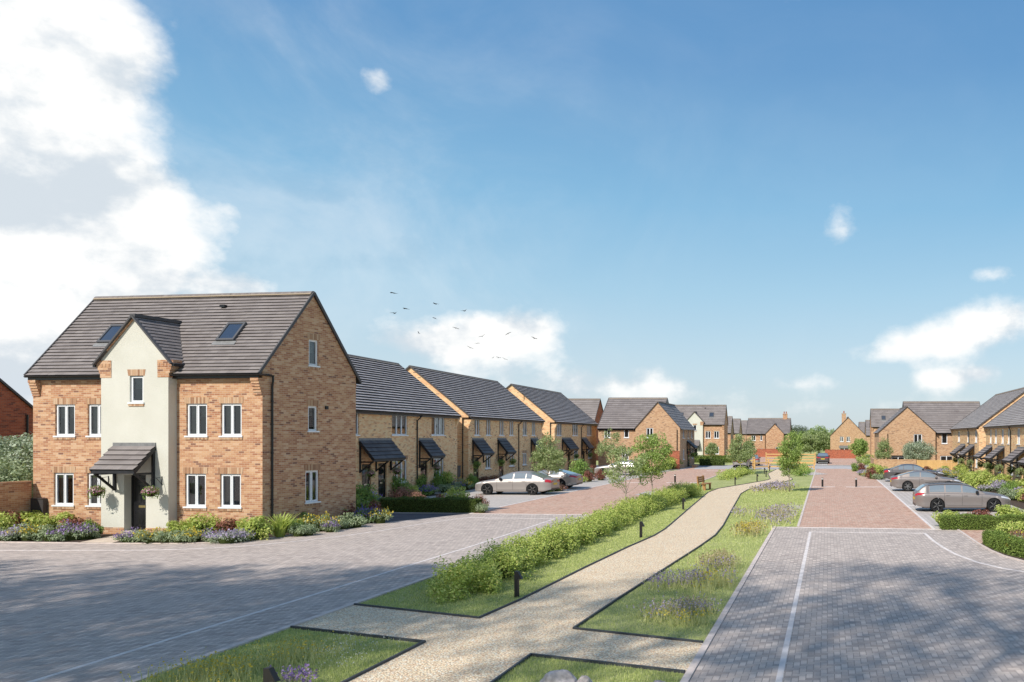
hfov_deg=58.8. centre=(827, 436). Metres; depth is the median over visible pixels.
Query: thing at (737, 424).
house
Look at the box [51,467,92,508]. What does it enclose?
window
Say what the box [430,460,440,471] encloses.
hanging basket
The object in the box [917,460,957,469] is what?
timber fence
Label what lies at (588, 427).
window
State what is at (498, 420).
terraced houses
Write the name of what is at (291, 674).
wildflowers
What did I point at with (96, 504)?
window
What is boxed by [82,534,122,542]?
path
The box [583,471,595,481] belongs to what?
shrub
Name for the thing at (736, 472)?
shrub hedge
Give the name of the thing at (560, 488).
shrub
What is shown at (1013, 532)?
shrub
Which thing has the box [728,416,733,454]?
house
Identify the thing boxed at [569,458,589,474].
shrub
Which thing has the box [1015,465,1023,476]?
hanging basket
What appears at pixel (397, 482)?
shrub
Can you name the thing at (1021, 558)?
flower bed
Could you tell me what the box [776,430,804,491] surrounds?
tree
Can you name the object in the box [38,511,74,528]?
shrub
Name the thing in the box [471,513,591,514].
paving line
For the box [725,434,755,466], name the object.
tree
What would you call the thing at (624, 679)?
grass
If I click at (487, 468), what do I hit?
window
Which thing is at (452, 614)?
path edging
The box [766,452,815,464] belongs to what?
rail fence
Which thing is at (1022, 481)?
shrub
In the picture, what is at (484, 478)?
shrub
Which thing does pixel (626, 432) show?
window
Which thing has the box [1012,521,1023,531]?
shrub
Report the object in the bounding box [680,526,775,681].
kerb
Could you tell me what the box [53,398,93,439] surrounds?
window
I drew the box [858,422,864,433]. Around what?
house
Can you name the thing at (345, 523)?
plant
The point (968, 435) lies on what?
terraced houses
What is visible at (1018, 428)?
window
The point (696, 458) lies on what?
hedge
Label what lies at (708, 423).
house
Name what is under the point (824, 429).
tree
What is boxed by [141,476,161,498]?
hanging basket
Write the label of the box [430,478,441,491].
shrub
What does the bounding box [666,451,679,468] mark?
garden wall
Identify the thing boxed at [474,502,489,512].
plant
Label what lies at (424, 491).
flower plant
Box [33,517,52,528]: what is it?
shrub
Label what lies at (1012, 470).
hanging basket
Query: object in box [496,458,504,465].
hanging basket
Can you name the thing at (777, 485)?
wildflowers
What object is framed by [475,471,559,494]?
car
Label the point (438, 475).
shrub
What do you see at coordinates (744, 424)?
house
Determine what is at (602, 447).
tree
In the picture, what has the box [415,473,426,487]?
shrub
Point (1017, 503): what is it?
flower bed
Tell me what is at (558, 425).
window
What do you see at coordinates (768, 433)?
house
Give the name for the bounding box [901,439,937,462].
tree
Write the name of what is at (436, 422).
window
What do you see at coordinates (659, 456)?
tree
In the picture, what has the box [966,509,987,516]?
shrub
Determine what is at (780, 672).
paving line
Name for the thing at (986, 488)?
flower plant
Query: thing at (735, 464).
car
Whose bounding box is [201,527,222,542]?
flower plant
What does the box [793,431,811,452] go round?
tree
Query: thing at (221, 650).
kerb
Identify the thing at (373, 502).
shrub
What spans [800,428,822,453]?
tree
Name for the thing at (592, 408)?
house
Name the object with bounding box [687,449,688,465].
door
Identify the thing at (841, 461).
driveway
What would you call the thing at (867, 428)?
house
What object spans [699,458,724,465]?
hedge
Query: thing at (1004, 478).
shrub
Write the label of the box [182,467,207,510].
window
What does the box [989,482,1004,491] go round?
flower plant
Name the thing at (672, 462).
shrub
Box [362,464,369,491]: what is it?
door
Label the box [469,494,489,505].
shrub
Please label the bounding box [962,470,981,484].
shrub
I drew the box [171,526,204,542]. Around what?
flower plant
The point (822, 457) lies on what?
car
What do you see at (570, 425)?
terraced houses
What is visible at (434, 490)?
flower plant
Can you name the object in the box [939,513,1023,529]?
hedge
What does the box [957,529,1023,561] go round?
kerb
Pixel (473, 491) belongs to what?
pavement
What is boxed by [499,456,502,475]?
door
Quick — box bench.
[697,475,710,489]
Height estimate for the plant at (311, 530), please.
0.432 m
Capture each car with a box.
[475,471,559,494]
[538,469,582,487]
[594,460,634,474]
[733,455,750,467]
[749,455,760,464]
[816,453,829,462]
[883,464,943,478]
[890,470,961,490]
[913,481,1010,511]
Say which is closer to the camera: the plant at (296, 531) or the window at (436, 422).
the plant at (296, 531)
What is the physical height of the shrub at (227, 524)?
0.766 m
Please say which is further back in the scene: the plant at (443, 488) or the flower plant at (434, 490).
the plant at (443, 488)
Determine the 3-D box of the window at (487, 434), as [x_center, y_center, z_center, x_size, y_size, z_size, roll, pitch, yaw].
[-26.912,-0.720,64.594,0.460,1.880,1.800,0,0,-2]
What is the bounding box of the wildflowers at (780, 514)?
[731,501,799,529]
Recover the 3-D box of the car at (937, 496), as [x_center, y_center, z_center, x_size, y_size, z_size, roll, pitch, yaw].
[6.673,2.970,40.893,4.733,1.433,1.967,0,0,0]
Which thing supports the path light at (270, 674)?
on the lawn at (799, 480)
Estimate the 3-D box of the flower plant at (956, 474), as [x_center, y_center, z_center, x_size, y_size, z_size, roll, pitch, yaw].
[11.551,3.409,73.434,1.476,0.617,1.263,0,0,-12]
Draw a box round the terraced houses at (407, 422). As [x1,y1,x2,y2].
[348,354,460,497]
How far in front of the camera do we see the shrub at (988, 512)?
33.83 m
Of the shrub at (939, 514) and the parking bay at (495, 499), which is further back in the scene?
the parking bay at (495, 499)
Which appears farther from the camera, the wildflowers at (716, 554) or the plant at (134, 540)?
the plant at (134, 540)
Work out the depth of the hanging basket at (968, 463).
78.79 m
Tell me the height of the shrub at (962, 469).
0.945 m
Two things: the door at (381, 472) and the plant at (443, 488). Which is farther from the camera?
the plant at (443, 488)
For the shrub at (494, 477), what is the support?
on the flower bed
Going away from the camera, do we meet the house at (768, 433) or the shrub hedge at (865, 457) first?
the shrub hedge at (865, 457)
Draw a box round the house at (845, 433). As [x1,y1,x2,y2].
[830,411,865,456]
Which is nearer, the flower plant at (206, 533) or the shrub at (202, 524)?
the flower plant at (206, 533)
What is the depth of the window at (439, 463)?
56.11 m
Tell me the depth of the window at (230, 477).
30.88 m
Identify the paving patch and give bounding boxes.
[803,472,824,474]
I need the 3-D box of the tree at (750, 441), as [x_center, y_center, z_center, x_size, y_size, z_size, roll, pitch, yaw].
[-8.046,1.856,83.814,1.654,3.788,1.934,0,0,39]
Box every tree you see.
[529,431,566,475]
[595,427,626,462]
[601,446,652,500]
[629,432,674,490]
[704,442,719,455]
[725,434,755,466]
[744,436,757,466]
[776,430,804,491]
[791,424,810,439]
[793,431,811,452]
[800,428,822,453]
[807,425,827,452]
[814,429,833,450]
[848,438,868,457]
[874,437,893,458]
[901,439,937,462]
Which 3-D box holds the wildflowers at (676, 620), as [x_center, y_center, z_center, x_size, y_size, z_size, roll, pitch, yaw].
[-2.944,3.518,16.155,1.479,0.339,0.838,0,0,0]
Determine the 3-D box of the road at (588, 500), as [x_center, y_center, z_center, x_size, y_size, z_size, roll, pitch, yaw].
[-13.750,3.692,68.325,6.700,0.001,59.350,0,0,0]
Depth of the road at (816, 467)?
98.01 m
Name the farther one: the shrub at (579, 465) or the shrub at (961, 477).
the shrub at (579, 465)
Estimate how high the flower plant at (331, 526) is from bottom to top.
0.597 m
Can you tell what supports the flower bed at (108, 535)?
on the ground at (730, 463)
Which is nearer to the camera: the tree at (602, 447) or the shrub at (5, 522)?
the shrub at (5, 522)
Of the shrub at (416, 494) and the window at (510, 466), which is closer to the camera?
the shrub at (416, 494)
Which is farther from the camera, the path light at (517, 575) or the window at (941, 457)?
the window at (941, 457)
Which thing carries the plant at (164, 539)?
on the flower bed at (108, 535)
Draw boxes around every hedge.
[378,495,483,512]
[426,480,701,604]
[694,455,732,462]
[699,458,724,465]
[716,465,755,479]
[792,462,811,475]
[856,453,874,464]
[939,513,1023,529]
[981,529,1023,557]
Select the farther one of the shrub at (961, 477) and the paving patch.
the paving patch
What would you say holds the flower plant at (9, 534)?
on the flower bed at (108, 535)
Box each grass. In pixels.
[141,627,415,681]
[359,489,713,615]
[496,656,680,681]
[579,486,808,639]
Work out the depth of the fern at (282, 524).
30.09 m
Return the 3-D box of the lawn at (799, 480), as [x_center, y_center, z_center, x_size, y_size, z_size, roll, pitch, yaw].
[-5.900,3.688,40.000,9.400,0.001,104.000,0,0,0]
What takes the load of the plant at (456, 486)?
on the pavement at (473, 491)
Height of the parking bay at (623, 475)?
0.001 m
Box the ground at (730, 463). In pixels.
[422,442,1020,543]
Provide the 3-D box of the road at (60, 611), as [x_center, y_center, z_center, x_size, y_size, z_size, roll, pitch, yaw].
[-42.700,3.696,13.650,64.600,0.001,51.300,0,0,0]
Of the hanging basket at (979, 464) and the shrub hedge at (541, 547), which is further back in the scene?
the hanging basket at (979, 464)
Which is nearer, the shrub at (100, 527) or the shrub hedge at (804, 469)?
the shrub at (100, 527)
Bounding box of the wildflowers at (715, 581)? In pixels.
[682,562,737,599]
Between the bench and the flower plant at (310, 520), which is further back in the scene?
the bench
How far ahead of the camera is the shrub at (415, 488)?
48.75 m
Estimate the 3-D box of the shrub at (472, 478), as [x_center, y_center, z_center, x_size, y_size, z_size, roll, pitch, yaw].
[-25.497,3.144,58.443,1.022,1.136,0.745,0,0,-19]
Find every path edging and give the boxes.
[290,625,425,681]
[354,469,775,618]
[490,653,684,681]
[572,475,791,642]
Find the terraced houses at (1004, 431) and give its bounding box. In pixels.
[973,396,1023,481]
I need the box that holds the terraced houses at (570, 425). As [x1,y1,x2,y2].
[506,384,597,470]
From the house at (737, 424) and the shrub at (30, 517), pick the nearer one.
the shrub at (30, 517)
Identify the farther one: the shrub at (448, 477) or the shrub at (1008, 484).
the shrub at (448, 477)
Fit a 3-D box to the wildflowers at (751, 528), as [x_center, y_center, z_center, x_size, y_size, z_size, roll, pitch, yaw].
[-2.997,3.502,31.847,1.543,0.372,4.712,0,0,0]
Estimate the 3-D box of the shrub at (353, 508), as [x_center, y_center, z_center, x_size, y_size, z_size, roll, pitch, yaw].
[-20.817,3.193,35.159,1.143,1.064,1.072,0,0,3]
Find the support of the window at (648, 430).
in the house at (629, 419)
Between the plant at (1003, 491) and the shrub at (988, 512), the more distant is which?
the plant at (1003, 491)
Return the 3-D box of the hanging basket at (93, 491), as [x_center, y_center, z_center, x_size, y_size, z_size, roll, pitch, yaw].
[-27.324,1.905,30.634,0.575,0.830,0.668,0,0,-29]
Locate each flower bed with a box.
[2,523,370,542]
[899,473,1023,508]
[982,544,1023,559]
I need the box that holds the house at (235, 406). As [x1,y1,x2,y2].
[23,291,361,534]
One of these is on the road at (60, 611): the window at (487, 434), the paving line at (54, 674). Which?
the paving line at (54, 674)
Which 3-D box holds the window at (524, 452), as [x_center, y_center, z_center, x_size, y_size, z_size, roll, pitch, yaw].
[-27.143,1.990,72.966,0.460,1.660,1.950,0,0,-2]
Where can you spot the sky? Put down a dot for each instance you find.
(812, 211)
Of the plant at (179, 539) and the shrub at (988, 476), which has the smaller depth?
the plant at (179, 539)
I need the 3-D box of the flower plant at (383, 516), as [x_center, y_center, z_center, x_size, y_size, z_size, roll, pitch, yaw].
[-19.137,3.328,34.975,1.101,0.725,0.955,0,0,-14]
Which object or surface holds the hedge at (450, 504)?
on the pavement at (473, 491)
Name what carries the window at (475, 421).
in the terraced houses at (498, 420)
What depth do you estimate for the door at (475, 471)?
62.26 m
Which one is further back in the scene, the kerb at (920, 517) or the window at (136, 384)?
the kerb at (920, 517)
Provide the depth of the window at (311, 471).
33.32 m
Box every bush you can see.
[0,432,32,478]
[0,457,32,497]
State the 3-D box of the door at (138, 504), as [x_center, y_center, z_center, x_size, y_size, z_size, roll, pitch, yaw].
[-26.085,2.505,31.227,0.930,2.110,0.082,0,0,7]
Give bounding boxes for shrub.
[0,511,19,530]
[1,509,22,525]
[16,510,47,528]
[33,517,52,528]
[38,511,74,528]
[58,516,99,527]
[83,518,104,535]
[165,520,184,531]
[179,512,221,537]
[211,518,238,532]
[235,515,274,539]
[287,518,304,532]
[299,511,314,518]
[340,501,356,515]
[356,484,380,504]
[356,494,371,513]
[364,499,384,512]
[388,486,420,497]
[390,476,410,493]
[406,491,426,498]
[408,484,419,492]
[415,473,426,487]
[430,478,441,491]
[434,471,446,490]
[441,471,455,483]
[441,485,469,498]
[464,473,476,487]
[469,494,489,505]
[476,476,489,480]
[489,475,500,479]
[555,483,567,490]
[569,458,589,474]
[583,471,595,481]
[595,468,606,479]
[668,457,676,468]
[851,462,858,470]
[858,463,865,469]
[865,466,877,478]
[875,465,886,474]
[930,509,951,525]
[948,511,959,514]
[954,467,967,473]
[955,462,970,470]
[957,473,966,481]
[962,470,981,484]
[966,475,992,489]
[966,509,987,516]
[974,470,992,480]
[980,510,991,516]
[992,473,1011,482]
[993,520,1019,534]
[994,504,1016,516]
[999,480,1018,489]
[1010,528,1023,538]
[1011,507,1023,514]
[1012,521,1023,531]
[1015,488,1023,501]
[1017,478,1023,488]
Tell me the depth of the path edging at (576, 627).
16.47 m
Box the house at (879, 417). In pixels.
[869,408,899,457]
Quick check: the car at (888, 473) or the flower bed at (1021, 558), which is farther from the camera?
the car at (888, 473)
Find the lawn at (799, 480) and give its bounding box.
[144,469,814,681]
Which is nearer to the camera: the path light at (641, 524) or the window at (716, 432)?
the path light at (641, 524)
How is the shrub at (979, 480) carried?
on the flower bed at (1017, 503)
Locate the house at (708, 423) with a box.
[675,405,727,455]
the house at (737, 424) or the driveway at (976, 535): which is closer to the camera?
the driveway at (976, 535)
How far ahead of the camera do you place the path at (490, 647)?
15.86 m
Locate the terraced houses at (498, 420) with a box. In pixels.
[405,365,544,481]
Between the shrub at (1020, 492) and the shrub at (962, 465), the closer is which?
the shrub at (1020, 492)
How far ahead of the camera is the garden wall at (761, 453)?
148.89 m
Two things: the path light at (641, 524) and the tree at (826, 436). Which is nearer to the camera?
the path light at (641, 524)
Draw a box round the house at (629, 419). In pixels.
[597,397,697,468]
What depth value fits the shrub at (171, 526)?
29.66 m
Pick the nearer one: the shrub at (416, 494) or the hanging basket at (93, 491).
the hanging basket at (93, 491)
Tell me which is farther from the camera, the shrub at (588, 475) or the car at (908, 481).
the shrub at (588, 475)
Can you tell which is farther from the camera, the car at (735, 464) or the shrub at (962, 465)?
the car at (735, 464)
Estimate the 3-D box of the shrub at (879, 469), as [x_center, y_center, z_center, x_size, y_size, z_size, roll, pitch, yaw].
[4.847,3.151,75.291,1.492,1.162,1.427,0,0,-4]
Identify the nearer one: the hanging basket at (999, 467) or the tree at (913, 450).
the hanging basket at (999, 467)
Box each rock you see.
[540,669,577,681]
[576,675,592,681]
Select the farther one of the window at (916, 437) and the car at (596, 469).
the window at (916, 437)
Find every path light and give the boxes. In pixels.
[263,667,279,681]
[514,571,522,597]
[639,521,644,537]
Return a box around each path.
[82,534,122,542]
[297,469,791,681]
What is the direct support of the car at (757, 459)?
on the pavement at (808, 465)
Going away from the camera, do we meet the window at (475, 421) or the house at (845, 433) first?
the window at (475, 421)
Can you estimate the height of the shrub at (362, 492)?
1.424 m
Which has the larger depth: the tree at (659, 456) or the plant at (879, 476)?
the plant at (879, 476)
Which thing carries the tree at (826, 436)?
on the ground at (730, 463)
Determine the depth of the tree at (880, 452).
95.17 m
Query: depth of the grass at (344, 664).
13.81 m
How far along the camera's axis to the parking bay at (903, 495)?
42.00 m
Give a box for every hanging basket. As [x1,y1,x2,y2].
[87,476,108,498]
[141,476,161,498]
[364,464,375,477]
[390,462,401,475]
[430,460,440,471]
[471,456,480,468]
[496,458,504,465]
[509,454,516,464]
[966,455,973,465]
[977,456,984,467]
[987,458,994,470]
[995,459,1002,471]
[1007,460,1016,473]
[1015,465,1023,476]
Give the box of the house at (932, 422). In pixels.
[873,401,980,464]
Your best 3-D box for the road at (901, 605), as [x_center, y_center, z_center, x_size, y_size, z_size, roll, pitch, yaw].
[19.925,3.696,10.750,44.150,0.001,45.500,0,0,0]
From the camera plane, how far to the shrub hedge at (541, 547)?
24.09 m
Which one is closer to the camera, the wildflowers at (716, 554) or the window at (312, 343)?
the wildflowers at (716, 554)
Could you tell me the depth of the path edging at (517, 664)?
13.16 m
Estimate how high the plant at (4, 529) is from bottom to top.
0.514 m
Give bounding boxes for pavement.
[393,470,669,513]
[596,465,870,465]
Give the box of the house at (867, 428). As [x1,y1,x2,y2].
[865,420,869,453]
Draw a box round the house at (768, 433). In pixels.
[746,412,791,453]
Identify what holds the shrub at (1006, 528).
on the flower bed at (1021, 558)
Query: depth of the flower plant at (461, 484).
56.12 m
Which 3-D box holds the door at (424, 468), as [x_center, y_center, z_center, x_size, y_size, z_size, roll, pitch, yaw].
[-26.520,2.585,53.683,0.110,2.030,0.980,0,0,-2]
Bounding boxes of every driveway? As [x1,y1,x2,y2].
[385,513,461,521]
[732,457,774,464]
[828,458,863,464]
[961,530,992,542]
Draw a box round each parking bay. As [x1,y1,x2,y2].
[468,483,608,508]
[593,473,645,478]
[816,462,827,464]
[879,478,1022,528]
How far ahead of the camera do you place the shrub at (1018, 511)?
34.31 m
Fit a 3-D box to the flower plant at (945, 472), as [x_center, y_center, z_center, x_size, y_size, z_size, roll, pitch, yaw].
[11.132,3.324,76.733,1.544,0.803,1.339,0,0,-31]
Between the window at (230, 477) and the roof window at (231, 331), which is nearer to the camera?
the window at (230, 477)
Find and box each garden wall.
[0,481,31,515]
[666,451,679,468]
[753,449,781,456]
[825,450,855,457]
[871,458,915,468]
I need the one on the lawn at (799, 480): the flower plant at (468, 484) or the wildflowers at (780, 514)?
the wildflowers at (780, 514)
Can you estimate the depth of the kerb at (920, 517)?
41.91 m
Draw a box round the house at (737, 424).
[733,418,741,448]
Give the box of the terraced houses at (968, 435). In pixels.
[949,387,1023,471]
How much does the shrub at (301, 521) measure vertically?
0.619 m
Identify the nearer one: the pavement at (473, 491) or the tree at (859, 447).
the pavement at (473, 491)
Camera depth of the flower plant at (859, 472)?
77.70 m
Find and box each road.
[0,514,587,681]
[477,468,729,513]
[584,466,866,469]
[689,527,1023,681]
[800,469,931,528]
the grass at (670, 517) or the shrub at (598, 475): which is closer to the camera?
the grass at (670, 517)
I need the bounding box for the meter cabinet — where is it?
[457,465,460,478]
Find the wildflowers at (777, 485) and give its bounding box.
[749,480,797,494]
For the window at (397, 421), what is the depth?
50.79 m
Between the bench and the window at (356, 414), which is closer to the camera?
the window at (356, 414)
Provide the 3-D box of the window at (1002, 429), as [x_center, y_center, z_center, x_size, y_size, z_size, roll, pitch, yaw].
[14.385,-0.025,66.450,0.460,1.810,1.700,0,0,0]
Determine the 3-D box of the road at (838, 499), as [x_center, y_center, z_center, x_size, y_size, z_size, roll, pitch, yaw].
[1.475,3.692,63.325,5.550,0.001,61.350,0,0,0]
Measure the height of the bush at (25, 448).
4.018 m
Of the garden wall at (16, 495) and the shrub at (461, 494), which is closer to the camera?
the garden wall at (16, 495)
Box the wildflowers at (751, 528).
[729,518,767,538]
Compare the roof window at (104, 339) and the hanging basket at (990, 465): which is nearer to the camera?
the roof window at (104, 339)
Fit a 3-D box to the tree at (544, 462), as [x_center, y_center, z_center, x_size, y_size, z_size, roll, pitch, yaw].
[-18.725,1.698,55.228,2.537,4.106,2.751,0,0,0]
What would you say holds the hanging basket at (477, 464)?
attached to the terraced houses at (498, 420)
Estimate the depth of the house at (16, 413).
40.26 m
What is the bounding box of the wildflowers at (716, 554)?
[687,548,740,570]
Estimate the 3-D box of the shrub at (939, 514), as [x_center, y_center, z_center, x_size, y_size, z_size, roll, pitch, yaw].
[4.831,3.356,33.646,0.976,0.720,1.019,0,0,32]
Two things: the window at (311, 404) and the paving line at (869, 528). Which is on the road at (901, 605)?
the paving line at (869, 528)
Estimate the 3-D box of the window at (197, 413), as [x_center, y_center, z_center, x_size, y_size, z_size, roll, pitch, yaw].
[-23.823,-0.635,31.156,1.680,1.830,0.460,0,0,7]
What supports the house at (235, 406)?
on the ground at (730, 463)
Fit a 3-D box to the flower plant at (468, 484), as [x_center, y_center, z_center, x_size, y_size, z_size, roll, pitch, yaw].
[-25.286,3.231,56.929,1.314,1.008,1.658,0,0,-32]
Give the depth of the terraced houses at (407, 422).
51.93 m
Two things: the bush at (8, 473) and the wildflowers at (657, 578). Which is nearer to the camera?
the wildflowers at (657, 578)
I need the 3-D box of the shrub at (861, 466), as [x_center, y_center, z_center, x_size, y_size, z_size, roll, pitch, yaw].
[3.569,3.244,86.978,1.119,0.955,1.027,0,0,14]
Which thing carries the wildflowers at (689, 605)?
on the lawn at (799, 480)
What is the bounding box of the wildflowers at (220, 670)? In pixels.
[120,631,336,681]
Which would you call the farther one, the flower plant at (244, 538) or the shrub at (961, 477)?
the shrub at (961, 477)
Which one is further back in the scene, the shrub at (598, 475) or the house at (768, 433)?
the house at (768, 433)
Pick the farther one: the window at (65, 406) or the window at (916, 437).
the window at (916, 437)
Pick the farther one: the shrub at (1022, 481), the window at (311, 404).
the shrub at (1022, 481)
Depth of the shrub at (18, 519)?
30.60 m
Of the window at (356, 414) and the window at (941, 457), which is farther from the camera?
the window at (941, 457)
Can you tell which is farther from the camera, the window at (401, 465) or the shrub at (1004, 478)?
the shrub at (1004, 478)
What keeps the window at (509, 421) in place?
in the terraced houses at (498, 420)
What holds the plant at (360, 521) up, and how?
on the flower bed at (108, 535)
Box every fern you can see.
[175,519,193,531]
[264,513,299,536]
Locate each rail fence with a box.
[754,458,814,468]
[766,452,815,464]
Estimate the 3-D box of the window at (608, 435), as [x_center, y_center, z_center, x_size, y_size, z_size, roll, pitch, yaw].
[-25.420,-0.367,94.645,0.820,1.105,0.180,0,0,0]
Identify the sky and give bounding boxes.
[0,0,1023,432]
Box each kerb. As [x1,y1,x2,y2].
[0,523,375,543]
[126,472,723,681]
[469,470,678,513]
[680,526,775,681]
[797,469,815,526]
[876,479,934,528]
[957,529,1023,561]
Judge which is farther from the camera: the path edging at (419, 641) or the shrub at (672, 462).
the shrub at (672, 462)
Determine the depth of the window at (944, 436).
98.38 m
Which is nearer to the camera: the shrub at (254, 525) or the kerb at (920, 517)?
the shrub at (254, 525)
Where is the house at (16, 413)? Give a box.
[0,378,32,461]
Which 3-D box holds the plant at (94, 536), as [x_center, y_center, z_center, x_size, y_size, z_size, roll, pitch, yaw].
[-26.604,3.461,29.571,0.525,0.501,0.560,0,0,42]
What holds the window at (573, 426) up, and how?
in the terraced houses at (570, 425)
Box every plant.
[0,524,32,540]
[0,527,15,540]
[3,519,49,540]
[31,524,64,541]
[46,519,86,541]
[69,522,98,539]
[89,526,100,538]
[113,526,143,542]
[125,531,142,542]
[132,527,172,543]
[152,529,181,542]
[166,530,190,542]
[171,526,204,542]
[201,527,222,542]
[205,528,246,543]
[229,527,255,541]
[286,523,310,536]
[294,513,334,530]
[301,523,319,535]
[319,511,342,530]
[320,517,339,531]
[335,515,356,528]
[343,512,367,527]
[352,503,372,523]
[364,504,381,523]
[366,507,392,523]
[417,482,435,495]
[424,483,438,494]
[436,483,454,492]
[448,482,460,491]
[451,481,466,489]
[454,476,473,489]
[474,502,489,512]
[857,469,865,474]
[871,473,885,479]
[940,468,952,475]
[948,471,958,477]
[977,484,994,490]
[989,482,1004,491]
[996,487,1010,495]
[1006,489,1018,499]
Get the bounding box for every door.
[131,475,145,529]
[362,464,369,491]
[378,463,384,496]
[421,460,426,485]
[473,457,477,478]
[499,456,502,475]
[568,451,569,470]
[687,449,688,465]
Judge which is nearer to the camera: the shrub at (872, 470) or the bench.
the bench
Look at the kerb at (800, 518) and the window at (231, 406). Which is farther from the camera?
the kerb at (800, 518)
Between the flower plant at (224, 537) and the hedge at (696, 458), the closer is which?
the flower plant at (224, 537)
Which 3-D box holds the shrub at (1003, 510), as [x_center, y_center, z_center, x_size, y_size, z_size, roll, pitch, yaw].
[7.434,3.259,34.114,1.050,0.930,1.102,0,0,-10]
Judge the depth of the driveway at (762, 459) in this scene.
126.41 m
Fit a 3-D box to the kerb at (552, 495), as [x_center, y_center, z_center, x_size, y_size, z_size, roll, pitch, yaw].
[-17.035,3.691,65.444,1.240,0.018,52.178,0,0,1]
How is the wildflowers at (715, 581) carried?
on the lawn at (799, 480)
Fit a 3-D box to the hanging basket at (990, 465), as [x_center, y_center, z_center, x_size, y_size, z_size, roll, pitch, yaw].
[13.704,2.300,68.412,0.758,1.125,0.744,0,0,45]
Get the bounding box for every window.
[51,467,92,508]
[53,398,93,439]
[85,398,100,439]
[85,467,100,508]
[92,324,122,346]
[127,369,145,405]
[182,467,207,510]
[184,397,208,439]
[211,322,246,344]
[218,397,243,439]
[218,468,242,510]
[304,464,320,505]
[306,400,319,433]
[307,333,319,369]
[356,414,359,435]
[392,415,408,435]
[393,455,407,485]
[431,417,445,435]
[434,459,442,477]
[474,420,480,435]
[485,456,491,470]
[486,420,491,435]
[499,421,504,435]
[509,421,513,435]
[509,454,514,467]
[522,450,527,466]
[523,422,525,435]
[557,424,560,435]
[572,425,576,435]
[587,425,590,435]
[604,430,609,437]
[624,430,628,437]
[646,428,652,437]
[705,430,710,438]
[708,412,713,417]
[713,430,719,438]
[914,434,921,442]
[940,456,951,459]
[942,434,946,443]
[994,429,996,443]
[1002,429,1003,443]
[1016,428,1019,444]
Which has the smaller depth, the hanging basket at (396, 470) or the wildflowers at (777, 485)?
the hanging basket at (396, 470)
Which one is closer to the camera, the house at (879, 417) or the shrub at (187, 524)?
the shrub at (187, 524)
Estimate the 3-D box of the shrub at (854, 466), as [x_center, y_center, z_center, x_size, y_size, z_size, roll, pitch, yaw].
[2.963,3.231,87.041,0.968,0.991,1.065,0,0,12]
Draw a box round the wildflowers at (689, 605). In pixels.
[626,591,722,623]
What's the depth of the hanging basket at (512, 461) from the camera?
68.69 m
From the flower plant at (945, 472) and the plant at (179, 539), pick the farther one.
the flower plant at (945, 472)
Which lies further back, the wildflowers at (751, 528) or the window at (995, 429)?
the window at (995, 429)
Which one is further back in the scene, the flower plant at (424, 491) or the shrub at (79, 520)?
the flower plant at (424, 491)
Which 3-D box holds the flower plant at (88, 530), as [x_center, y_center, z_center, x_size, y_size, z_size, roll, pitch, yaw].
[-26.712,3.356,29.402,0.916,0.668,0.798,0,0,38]
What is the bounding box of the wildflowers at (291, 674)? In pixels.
[270,663,318,681]
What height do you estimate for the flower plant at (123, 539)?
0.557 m
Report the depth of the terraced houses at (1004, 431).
65.83 m
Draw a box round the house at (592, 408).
[568,398,602,459]
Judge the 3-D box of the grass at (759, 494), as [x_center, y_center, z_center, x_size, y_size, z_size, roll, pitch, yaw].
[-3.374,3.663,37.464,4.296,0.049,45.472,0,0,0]
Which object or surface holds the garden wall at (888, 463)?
on the ground at (730, 463)
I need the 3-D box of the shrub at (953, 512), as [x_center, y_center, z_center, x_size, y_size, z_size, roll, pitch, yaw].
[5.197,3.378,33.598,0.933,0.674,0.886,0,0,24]
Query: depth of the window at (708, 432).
128.78 m
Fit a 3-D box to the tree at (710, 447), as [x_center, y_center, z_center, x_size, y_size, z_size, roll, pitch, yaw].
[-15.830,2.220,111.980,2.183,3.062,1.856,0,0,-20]
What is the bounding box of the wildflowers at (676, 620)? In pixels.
[642,607,712,627]
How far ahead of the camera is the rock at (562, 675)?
11.96 m
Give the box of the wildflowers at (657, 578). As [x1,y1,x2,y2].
[643,554,739,592]
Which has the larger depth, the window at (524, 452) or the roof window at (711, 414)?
the roof window at (711, 414)
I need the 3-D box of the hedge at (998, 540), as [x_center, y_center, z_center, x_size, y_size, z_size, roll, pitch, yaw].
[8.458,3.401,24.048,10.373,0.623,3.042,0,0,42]
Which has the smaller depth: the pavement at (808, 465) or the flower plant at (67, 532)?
the flower plant at (67, 532)
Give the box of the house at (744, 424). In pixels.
[741,420,747,442]
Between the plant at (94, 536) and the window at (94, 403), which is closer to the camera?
the plant at (94, 536)
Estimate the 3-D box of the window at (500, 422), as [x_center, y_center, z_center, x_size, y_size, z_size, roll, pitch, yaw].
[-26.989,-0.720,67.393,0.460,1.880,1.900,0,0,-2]
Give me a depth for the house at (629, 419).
95.01 m
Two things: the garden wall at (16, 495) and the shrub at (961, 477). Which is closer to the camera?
the garden wall at (16, 495)
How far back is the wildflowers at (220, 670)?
12.70 m
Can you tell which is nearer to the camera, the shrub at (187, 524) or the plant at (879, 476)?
the shrub at (187, 524)
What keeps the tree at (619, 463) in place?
on the lawn at (799, 480)
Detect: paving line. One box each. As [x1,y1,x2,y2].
[0,517,552,681]
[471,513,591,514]
[775,532,1023,681]
[798,527,941,529]

